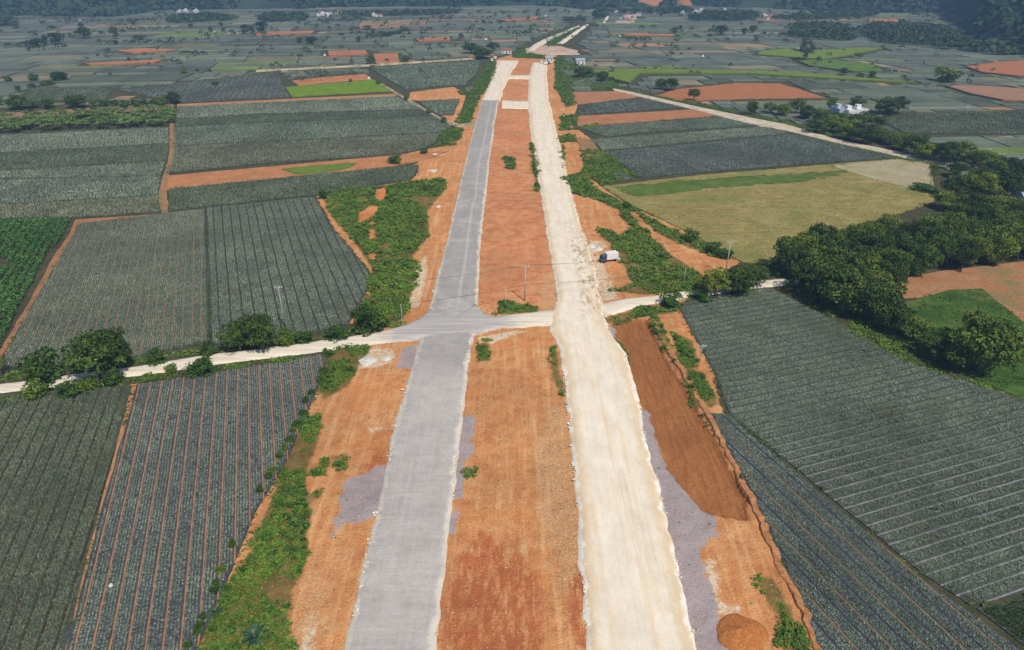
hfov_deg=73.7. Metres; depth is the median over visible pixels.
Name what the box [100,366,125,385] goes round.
bush
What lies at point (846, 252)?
tree
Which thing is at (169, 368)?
bush
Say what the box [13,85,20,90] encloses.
tree
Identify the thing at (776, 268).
weeds
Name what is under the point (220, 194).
pineapple field
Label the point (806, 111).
tree
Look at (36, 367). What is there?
tree
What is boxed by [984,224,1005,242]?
tree
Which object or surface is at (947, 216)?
tree
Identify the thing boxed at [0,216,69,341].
cassava field
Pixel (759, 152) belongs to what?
pineapple field
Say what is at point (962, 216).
tree
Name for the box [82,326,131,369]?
tree
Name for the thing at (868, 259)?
tree
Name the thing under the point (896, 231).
tree
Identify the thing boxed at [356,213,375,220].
soil mound
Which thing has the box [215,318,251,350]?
tree
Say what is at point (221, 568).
bush
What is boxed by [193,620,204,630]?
bush
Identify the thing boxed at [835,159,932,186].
stubble plot
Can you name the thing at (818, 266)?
tree
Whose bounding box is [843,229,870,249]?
tree
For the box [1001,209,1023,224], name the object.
tree
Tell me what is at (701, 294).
bush
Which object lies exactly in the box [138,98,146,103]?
tree
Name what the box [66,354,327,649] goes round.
pineapple field
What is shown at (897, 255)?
tree
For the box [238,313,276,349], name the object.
tree
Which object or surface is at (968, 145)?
tree
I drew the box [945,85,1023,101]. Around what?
bare plot
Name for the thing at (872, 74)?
bush
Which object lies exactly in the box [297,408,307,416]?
bush
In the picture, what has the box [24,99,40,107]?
tree
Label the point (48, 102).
tree
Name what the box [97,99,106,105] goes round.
tree
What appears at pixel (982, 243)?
tree
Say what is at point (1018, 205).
tree
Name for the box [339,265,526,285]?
power cable
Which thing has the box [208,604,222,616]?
agave plant
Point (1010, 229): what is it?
tree
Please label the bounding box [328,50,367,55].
bare plot
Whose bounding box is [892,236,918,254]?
tree
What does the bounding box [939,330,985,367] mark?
tree
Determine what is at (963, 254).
tree
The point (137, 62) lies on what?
bare plot
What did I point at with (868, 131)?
tree
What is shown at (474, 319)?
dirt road
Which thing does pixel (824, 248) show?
tree
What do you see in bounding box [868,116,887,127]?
tree
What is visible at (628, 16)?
gravel road
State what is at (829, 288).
tree
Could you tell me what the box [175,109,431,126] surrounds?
pineapple field
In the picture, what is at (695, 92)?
tree
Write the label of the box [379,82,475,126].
dirt path
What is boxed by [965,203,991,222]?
tree
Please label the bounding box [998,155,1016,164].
tree
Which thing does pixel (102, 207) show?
pineapple field
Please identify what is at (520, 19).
bare plot
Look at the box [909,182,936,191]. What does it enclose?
bush
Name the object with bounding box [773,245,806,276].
tree
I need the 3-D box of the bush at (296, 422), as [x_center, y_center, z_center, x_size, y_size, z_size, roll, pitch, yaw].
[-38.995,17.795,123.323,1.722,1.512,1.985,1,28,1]
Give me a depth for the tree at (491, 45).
608.45 m
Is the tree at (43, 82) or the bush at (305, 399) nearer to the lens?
the bush at (305, 399)
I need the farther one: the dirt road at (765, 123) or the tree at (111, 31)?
the tree at (111, 31)
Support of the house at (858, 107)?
on the ground at (708, 508)
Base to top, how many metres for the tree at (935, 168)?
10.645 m
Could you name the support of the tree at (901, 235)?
on the ground at (708, 508)
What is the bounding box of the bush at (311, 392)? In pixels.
[307,389,315,395]
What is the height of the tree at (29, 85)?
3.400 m
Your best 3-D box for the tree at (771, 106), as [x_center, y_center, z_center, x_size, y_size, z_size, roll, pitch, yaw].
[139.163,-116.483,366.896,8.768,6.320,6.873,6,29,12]
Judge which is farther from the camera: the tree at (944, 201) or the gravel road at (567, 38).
the gravel road at (567, 38)
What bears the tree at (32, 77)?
on the ground at (708, 508)
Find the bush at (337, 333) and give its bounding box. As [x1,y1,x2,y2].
[324,324,350,343]
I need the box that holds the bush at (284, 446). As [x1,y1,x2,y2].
[281,443,287,450]
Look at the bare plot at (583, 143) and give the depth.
305.94 m
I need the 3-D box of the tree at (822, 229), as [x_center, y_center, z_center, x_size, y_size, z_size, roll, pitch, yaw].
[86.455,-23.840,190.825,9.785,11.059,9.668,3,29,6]
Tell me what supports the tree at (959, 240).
on the ground at (708, 508)
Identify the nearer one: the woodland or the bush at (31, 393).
the bush at (31, 393)
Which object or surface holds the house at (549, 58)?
on the ground at (708, 508)
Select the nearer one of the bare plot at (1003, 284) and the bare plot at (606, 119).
the bare plot at (1003, 284)
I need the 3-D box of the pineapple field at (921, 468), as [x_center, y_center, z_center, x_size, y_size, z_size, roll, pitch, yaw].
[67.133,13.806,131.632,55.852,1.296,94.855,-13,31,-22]
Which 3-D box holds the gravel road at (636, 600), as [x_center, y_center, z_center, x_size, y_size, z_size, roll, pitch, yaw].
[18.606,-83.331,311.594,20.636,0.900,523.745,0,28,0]
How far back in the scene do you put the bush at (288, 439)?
119.33 m
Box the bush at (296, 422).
[292,419,300,427]
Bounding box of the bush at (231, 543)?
[228,539,235,547]
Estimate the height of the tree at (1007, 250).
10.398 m
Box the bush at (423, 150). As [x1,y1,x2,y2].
[420,147,427,153]
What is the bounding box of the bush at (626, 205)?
[621,202,632,208]
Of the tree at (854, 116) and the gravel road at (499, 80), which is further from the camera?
the gravel road at (499, 80)
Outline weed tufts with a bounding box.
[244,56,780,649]
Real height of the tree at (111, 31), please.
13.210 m
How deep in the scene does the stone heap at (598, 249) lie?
197.59 m
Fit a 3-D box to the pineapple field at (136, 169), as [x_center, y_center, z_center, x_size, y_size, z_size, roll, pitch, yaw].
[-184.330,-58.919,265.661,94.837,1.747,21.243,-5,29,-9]
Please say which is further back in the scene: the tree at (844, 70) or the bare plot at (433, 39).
the bare plot at (433, 39)
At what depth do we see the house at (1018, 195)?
230.86 m
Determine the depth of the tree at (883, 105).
360.90 m
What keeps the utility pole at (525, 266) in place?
on the ground at (708, 508)
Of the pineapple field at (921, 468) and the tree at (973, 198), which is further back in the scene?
the tree at (973, 198)
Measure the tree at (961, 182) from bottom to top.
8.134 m
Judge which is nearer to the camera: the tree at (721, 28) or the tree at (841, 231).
the tree at (841, 231)
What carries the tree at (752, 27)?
on the ground at (708, 508)
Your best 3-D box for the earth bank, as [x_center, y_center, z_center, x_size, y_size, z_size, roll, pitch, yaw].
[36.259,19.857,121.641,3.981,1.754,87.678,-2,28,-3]
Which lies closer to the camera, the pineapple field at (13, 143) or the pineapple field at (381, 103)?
the pineapple field at (13, 143)
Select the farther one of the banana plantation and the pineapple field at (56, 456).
the banana plantation
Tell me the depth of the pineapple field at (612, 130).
339.88 m
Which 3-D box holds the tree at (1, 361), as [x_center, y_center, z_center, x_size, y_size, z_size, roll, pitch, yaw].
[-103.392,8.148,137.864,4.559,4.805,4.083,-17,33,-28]
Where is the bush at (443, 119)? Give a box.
[440,116,446,122]
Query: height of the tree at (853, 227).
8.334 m
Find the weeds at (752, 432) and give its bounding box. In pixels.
[0,76,1023,628]
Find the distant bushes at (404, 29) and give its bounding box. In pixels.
[0,8,995,107]
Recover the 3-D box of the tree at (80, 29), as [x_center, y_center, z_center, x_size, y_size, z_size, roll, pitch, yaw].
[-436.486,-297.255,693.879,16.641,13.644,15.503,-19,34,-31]
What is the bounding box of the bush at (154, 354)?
[144,347,167,366]
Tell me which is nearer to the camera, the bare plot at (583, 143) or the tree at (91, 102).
the bare plot at (583, 143)
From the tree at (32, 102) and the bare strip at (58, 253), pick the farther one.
the tree at (32, 102)
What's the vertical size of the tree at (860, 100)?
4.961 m
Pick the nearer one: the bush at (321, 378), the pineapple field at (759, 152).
the bush at (321, 378)
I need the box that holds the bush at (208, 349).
[197,341,217,356]
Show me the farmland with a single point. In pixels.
(721, 53)
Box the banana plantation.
[0,104,175,132]
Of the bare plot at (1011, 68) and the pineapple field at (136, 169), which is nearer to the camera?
the pineapple field at (136, 169)
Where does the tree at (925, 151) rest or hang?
on the ground at (708, 508)
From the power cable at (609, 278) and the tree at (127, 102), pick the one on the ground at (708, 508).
the tree at (127, 102)
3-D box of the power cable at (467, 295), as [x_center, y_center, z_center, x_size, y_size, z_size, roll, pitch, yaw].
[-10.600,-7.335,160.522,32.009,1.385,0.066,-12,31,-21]
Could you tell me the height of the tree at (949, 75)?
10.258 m
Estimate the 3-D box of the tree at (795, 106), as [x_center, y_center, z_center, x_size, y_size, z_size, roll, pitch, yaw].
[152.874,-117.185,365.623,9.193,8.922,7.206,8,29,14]
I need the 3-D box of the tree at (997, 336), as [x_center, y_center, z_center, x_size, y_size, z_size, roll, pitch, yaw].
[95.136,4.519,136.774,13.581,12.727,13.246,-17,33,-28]
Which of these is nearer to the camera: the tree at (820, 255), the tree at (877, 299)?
the tree at (877, 299)
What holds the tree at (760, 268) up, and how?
on the ground at (708, 508)
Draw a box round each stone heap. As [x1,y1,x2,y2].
[358,355,377,365]
[380,355,390,360]
[593,247,602,250]
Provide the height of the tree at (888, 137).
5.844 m
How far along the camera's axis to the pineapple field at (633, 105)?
382.98 m
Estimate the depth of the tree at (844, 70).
482.98 m
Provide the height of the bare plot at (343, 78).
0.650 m
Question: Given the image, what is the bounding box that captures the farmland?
[0,5,1023,179]
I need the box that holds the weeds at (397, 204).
[324,26,725,331]
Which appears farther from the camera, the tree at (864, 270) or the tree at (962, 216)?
the tree at (962, 216)
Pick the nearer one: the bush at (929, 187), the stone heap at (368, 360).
the stone heap at (368, 360)
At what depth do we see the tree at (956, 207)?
205.03 m
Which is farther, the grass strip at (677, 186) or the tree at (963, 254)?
the grass strip at (677, 186)
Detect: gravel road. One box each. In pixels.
[481,61,517,100]
[502,100,528,108]
[509,75,530,78]
[528,26,578,50]
[528,63,695,649]
[557,24,589,43]
[615,14,641,22]
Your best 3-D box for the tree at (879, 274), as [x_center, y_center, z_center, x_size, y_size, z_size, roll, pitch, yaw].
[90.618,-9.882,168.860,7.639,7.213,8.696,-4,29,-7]
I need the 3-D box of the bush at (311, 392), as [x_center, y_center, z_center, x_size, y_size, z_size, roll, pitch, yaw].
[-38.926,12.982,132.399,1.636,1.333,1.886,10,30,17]
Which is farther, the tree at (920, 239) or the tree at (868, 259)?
the tree at (920, 239)
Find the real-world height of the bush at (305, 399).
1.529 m
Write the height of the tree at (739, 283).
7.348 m
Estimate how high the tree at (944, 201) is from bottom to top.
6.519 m
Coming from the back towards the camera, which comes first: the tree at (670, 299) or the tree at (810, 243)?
the tree at (810, 243)
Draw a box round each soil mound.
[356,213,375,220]
[375,192,386,196]
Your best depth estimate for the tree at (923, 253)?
176.99 m
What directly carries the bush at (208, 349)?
on the ground at (708, 508)
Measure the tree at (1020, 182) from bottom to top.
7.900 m
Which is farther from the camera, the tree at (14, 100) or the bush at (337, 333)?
the tree at (14, 100)
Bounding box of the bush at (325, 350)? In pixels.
[322,348,327,356]
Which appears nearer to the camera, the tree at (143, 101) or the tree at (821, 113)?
the tree at (821, 113)
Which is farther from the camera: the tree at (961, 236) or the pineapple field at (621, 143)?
the pineapple field at (621, 143)
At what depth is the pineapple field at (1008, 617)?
87.80 m
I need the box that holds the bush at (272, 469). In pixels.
[267,465,276,473]
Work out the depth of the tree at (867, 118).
336.91 m
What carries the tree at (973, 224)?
on the ground at (708, 508)
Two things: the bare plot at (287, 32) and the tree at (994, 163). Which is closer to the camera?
the tree at (994, 163)
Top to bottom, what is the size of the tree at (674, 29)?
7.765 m
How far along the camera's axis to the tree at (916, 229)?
192.92 m
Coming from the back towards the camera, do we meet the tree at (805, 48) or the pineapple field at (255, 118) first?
the tree at (805, 48)
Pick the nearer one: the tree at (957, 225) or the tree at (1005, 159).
the tree at (957, 225)
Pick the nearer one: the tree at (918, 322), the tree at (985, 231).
the tree at (918, 322)
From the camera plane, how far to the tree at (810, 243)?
181.00 m
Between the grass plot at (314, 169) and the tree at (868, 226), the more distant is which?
the grass plot at (314, 169)
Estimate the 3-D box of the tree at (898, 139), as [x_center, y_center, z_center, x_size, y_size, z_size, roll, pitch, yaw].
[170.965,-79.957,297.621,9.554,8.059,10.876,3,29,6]
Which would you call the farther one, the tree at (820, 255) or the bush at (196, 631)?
the tree at (820, 255)
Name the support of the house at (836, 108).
on the ground at (708, 508)
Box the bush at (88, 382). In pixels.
[74,375,98,392]
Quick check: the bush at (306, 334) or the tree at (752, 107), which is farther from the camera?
the tree at (752, 107)
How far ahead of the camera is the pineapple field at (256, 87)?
431.34 m
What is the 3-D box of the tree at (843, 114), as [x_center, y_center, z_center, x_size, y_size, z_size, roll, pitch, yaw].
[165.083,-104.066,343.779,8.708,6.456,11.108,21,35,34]
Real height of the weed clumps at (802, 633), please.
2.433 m
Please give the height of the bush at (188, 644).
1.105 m
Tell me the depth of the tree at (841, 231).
191.91 m
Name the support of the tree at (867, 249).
on the ground at (708, 508)
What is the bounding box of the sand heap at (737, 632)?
[716,613,768,649]
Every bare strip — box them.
[0,103,173,118]
[0,214,153,357]
[65,384,136,649]
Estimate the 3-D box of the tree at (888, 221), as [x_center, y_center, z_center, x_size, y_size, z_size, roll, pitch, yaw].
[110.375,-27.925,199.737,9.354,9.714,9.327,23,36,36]
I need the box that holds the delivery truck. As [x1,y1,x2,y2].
[599,250,618,262]
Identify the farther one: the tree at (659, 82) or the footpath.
the tree at (659, 82)
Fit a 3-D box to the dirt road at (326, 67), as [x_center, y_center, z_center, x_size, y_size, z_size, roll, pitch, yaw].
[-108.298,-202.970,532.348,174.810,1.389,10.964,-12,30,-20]
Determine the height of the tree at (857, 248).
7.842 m
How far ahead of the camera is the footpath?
258.44 m
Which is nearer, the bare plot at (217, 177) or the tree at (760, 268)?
the tree at (760, 268)
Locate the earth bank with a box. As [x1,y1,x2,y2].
[651,319,822,649]
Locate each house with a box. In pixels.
[500,48,511,53]
[545,56,553,61]
[574,58,585,64]
[829,103,844,113]
[840,105,858,115]
[852,104,868,113]
[1010,191,1023,201]
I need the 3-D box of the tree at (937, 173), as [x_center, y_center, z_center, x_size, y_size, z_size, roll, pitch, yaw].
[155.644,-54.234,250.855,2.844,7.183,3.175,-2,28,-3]
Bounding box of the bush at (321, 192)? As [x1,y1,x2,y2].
[317,190,326,197]
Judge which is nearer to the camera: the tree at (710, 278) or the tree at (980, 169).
the tree at (710, 278)
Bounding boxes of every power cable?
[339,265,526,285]
[404,284,526,303]
[542,268,681,283]
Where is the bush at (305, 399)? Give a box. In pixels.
[301,396,309,402]
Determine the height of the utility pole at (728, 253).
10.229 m
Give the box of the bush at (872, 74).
[867,71,876,77]
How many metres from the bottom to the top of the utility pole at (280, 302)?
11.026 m
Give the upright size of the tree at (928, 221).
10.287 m
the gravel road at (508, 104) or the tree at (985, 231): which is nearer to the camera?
the tree at (985, 231)
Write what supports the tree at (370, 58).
on the ground at (708, 508)
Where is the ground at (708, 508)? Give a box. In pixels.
[0,6,1023,649]
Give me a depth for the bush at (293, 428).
121.53 m
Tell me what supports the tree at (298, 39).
on the ground at (708, 508)
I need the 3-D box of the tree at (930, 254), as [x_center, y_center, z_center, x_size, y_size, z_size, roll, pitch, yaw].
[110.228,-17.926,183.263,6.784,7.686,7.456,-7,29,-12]
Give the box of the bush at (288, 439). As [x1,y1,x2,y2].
[284,435,293,442]
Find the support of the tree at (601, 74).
on the ground at (708, 508)
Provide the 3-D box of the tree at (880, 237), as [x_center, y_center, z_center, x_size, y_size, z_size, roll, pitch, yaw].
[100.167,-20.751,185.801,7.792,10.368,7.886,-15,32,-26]
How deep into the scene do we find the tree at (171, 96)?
391.18 m
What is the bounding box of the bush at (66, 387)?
[54,380,81,400]
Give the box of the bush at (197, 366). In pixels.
[181,356,217,378]
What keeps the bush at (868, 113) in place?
on the ground at (708, 508)
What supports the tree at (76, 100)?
on the ground at (708, 508)
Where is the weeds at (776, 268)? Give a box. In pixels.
[0,88,1023,402]
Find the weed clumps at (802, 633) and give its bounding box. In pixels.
[197,300,807,649]
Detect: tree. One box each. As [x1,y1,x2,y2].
[0,355,8,375]
[2,94,29,108]
[9,23,18,28]
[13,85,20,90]
[14,345,65,385]
[22,38,45,45]
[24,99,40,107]
[25,83,34,87]
[26,73,38,80]
[39,79,55,85]
[39,97,53,107]
[41,36,46,45]
[43,32,64,43]
[49,71,66,79]
[53,329,126,379]
[63,94,87,107]
[74,25,92,38]
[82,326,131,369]
[88,98,97,105]
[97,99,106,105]
[108,26,118,38]
[119,99,129,104]
[131,34,144,39]
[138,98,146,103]
[154,96,167,103]
[163,91,181,102]
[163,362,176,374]
[180,67,187,72]
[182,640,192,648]
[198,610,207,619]
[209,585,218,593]
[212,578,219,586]
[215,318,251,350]
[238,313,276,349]
[240,24,249,33]
[251,21,267,31]
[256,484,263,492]
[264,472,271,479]
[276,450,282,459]
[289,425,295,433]
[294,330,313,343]
[296,36,302,42]
[305,36,317,43]
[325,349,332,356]
[349,302,389,335]
[365,55,375,62]
[461,43,481,51]
[471,46,494,58]
[486,42,499,49]
[573,66,593,76]
[597,71,608,79]
[655,78,666,88]
[658,291,683,307]
[663,78,678,89]
[669,27,678,32]
[687,89,699,100]
[698,266,731,295]
[704,242,722,252]
[714,24,729,33]
[717,248,734,258]
[723,265,758,293]
[741,262,770,286]
[746,101,758,114]
[749,25,756,32]
[763,102,777,112]
[772,235,804,271]
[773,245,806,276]
[776,103,791,114]
[788,257,840,296]
[789,97,806,112]
[790,231,818,251]
[798,105,815,118]
[799,37,818,59]
[802,248,830,285]
[805,118,830,132]
[806,222,838,246]
[806,230,828,252]
[811,108,830,119]
[815,264,871,309]
[819,244,840,254]
[821,115,840,126]
[821,232,849,251]
[825,246,855,264]
[826,97,839,107]
[826,259,853,283]
[828,117,848,127]
[828,254,847,265]
[833,112,849,117]
[834,122,854,139]
[835,229,847,236]
[836,280,873,314]
[839,67,848,73]
[839,223,865,235]
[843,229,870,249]
[845,245,864,259]
[846,113,865,122]
[848,118,862,126]
[848,250,881,270]
[850,122,881,143]
[852,97,867,103]
[852,277,907,320]
[853,265,872,279]
[857,220,885,245]
[859,244,885,270]
[860,114,872,123]
[863,230,895,248]
[867,269,895,286]
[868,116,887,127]
[873,127,892,140]
[875,96,901,114]
[875,213,904,235]
[876,248,915,275]
[878,304,917,332]
[879,259,908,285]
[880,132,900,144]
[883,232,912,245]
[884,226,907,236]
[890,96,911,113]
[892,132,915,150]
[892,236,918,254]
[894,314,935,340]
[899,222,927,241]
[903,134,930,154]
[903,256,924,278]
[910,244,940,266]
[912,233,930,252]
[913,245,940,276]
[915,143,937,158]
[916,326,955,357]
[919,213,948,234]
[922,224,958,243]
[924,234,957,267]
[926,142,942,157]
[928,163,939,184]
[929,190,964,208]
[931,168,942,185]
[934,66,963,81]
[935,141,965,161]
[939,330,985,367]
[940,174,975,192]
[940,211,958,224]
[942,203,973,215]
[945,161,970,174]
[945,219,969,236]
[946,235,969,263]
[950,310,1023,371]
[951,140,977,161]
[951,240,984,270]
[952,212,968,226]
[954,232,971,258]
[955,191,994,206]
[959,151,989,167]
[960,216,986,239]
[964,233,993,266]
[965,171,1002,194]
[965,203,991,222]
[968,165,994,175]
[969,201,1002,222]
[969,226,997,256]
[975,150,1001,160]
[981,158,1010,171]
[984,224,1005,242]
[984,231,1020,265]
[986,217,1020,226]
[987,194,1017,209]
[988,208,1004,221]
[989,214,1020,224]
[993,163,1023,194]
[997,223,1023,260]
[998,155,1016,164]
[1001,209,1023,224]
[1004,178,1023,191]
[1004,200,1023,216]
[1005,157,1023,171]
[1011,226,1023,259]
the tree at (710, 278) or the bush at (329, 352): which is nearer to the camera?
the bush at (329, 352)
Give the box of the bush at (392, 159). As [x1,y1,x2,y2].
[387,153,401,163]
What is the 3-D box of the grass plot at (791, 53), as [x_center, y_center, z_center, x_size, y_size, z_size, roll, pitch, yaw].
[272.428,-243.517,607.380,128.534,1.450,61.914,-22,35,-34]
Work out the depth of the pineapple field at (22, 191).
248.79 m
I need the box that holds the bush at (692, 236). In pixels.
[681,228,699,240]
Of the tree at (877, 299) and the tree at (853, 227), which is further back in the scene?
the tree at (853, 227)
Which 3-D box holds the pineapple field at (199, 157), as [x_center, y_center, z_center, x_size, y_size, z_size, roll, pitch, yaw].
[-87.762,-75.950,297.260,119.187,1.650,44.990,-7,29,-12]
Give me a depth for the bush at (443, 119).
346.38 m
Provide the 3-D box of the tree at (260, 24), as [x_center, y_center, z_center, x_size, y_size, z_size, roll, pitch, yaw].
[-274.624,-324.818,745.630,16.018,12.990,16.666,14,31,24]
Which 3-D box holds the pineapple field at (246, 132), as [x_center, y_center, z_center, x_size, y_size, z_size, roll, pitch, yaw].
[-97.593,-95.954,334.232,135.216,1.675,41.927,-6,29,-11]
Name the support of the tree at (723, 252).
on the ground at (708, 508)
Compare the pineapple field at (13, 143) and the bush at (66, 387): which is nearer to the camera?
the bush at (66, 387)
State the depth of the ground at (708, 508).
124.19 m
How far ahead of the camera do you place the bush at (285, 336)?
148.21 m
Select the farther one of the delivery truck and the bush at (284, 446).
the delivery truck
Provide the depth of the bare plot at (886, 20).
887.57 m
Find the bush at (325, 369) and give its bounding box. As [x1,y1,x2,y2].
[318,365,327,373]
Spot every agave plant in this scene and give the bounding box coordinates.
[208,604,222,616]
[241,621,268,649]
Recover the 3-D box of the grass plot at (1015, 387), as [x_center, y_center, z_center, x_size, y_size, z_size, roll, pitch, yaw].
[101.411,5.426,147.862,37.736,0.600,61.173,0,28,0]
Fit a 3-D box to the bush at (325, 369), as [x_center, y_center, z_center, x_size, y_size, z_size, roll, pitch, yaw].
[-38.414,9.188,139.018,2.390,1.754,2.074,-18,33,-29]
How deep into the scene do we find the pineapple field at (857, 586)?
93.26 m
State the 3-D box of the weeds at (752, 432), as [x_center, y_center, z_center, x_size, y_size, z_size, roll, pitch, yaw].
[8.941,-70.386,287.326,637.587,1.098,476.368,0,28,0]
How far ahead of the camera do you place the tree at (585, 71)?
474.11 m
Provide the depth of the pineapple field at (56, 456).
106.62 m
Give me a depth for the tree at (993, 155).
272.17 m
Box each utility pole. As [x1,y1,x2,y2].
[274,286,285,326]
[522,265,528,300]
[726,240,733,268]
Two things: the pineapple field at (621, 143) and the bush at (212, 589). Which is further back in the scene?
the pineapple field at (621, 143)
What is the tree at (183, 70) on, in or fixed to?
on the ground at (708, 508)
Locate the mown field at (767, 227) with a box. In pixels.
[602,159,933,264]
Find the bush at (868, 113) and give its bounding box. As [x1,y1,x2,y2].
[860,110,874,118]
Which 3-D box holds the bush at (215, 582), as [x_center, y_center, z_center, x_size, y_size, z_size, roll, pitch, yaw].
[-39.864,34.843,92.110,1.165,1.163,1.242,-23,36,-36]
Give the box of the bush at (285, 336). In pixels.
[276,327,295,346]
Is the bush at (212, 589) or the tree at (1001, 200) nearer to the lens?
the bush at (212, 589)
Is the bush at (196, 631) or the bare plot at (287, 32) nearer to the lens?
the bush at (196, 631)
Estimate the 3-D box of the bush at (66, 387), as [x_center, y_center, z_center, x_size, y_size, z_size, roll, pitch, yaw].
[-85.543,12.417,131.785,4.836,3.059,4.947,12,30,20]
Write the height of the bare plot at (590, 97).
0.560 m
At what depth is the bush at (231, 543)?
97.96 m
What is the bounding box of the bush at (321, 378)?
[316,374,324,382]
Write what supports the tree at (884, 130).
on the ground at (708, 508)
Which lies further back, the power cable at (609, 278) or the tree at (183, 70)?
the tree at (183, 70)
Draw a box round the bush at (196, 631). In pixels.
[192,626,200,635]
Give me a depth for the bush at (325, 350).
144.64 m
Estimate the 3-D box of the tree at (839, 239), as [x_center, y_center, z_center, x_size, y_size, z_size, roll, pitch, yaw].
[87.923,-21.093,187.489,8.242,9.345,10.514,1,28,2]
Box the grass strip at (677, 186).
[614,170,847,196]
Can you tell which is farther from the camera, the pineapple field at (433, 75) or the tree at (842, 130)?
the pineapple field at (433, 75)
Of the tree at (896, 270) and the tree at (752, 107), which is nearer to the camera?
the tree at (896, 270)
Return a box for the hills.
[0,0,1023,54]
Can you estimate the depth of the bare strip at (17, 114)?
375.70 m
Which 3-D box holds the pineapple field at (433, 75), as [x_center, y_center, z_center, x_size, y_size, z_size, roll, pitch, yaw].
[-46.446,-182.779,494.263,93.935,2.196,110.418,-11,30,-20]
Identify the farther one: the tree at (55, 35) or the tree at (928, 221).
the tree at (55, 35)
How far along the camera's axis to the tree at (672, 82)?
428.38 m
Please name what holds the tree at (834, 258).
on the ground at (708, 508)
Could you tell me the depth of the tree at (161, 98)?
388.86 m
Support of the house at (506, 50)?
on the ground at (708, 508)
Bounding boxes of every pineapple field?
[0,127,169,152]
[0,144,169,170]
[0,161,165,179]
[0,175,160,204]
[0,194,159,219]
[0,384,131,649]
[5,208,208,367]
[25,87,114,100]
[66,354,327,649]
[120,72,289,102]
[168,163,418,211]
[169,133,438,173]
[173,116,451,145]
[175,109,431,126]
[176,96,421,118]
[206,197,368,344]
[370,60,480,89]
[419,98,458,115]
[579,98,681,115]
[580,117,760,136]
[593,126,788,150]
[605,134,894,177]
[679,287,1023,605]
[711,413,1020,649]
[885,111,1023,134]
[976,598,1023,645]
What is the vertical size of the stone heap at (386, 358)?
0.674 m
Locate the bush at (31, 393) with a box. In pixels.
[18,377,52,399]
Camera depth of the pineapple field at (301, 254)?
185.92 m
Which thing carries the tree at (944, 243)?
on the ground at (708, 508)
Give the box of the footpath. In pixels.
[158,123,175,212]
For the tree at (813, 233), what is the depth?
184.78 m
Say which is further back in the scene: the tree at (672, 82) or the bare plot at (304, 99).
the tree at (672, 82)
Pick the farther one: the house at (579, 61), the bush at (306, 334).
the house at (579, 61)
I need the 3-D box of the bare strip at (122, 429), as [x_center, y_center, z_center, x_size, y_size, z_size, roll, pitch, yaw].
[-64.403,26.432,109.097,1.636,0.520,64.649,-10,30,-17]
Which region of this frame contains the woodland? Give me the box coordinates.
[0,5,1023,54]
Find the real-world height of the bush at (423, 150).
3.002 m
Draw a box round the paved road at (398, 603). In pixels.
[345,100,497,649]
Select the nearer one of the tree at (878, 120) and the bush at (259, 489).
the bush at (259, 489)
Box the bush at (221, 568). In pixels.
[214,564,226,573]
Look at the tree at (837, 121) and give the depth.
325.14 m
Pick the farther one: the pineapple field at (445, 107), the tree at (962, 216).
the pineapple field at (445, 107)
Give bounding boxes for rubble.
[349,135,697,634]
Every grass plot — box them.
[282,163,355,173]
[285,80,391,97]
[592,68,917,83]
[758,48,882,59]
[797,59,882,71]
[875,288,1023,398]
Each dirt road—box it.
[0,277,799,392]
[256,58,475,71]
[525,45,579,54]
[614,88,979,168]
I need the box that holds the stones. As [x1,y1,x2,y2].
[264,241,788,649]
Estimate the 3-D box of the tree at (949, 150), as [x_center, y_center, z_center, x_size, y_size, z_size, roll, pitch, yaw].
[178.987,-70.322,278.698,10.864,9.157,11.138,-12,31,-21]
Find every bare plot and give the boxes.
[85,59,162,65]
[117,48,175,53]
[166,151,447,189]
[177,94,395,105]
[256,30,314,35]
[293,74,369,85]
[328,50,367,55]
[373,52,399,63]
[416,37,450,41]
[499,17,538,21]
[571,91,639,104]
[575,137,599,159]
[577,109,714,126]
[624,33,674,36]
[656,83,824,101]
[869,19,898,22]
[898,261,1023,320]
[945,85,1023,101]
[966,60,1023,77]
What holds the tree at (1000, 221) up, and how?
on the ground at (708, 508)
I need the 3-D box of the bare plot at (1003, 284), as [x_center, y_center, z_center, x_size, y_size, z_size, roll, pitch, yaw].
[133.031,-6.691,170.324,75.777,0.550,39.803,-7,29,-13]
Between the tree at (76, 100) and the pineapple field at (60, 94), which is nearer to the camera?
the tree at (76, 100)
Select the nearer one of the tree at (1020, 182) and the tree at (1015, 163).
the tree at (1020, 182)
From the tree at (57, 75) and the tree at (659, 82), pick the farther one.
the tree at (57, 75)
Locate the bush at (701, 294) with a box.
[689,289,713,302]

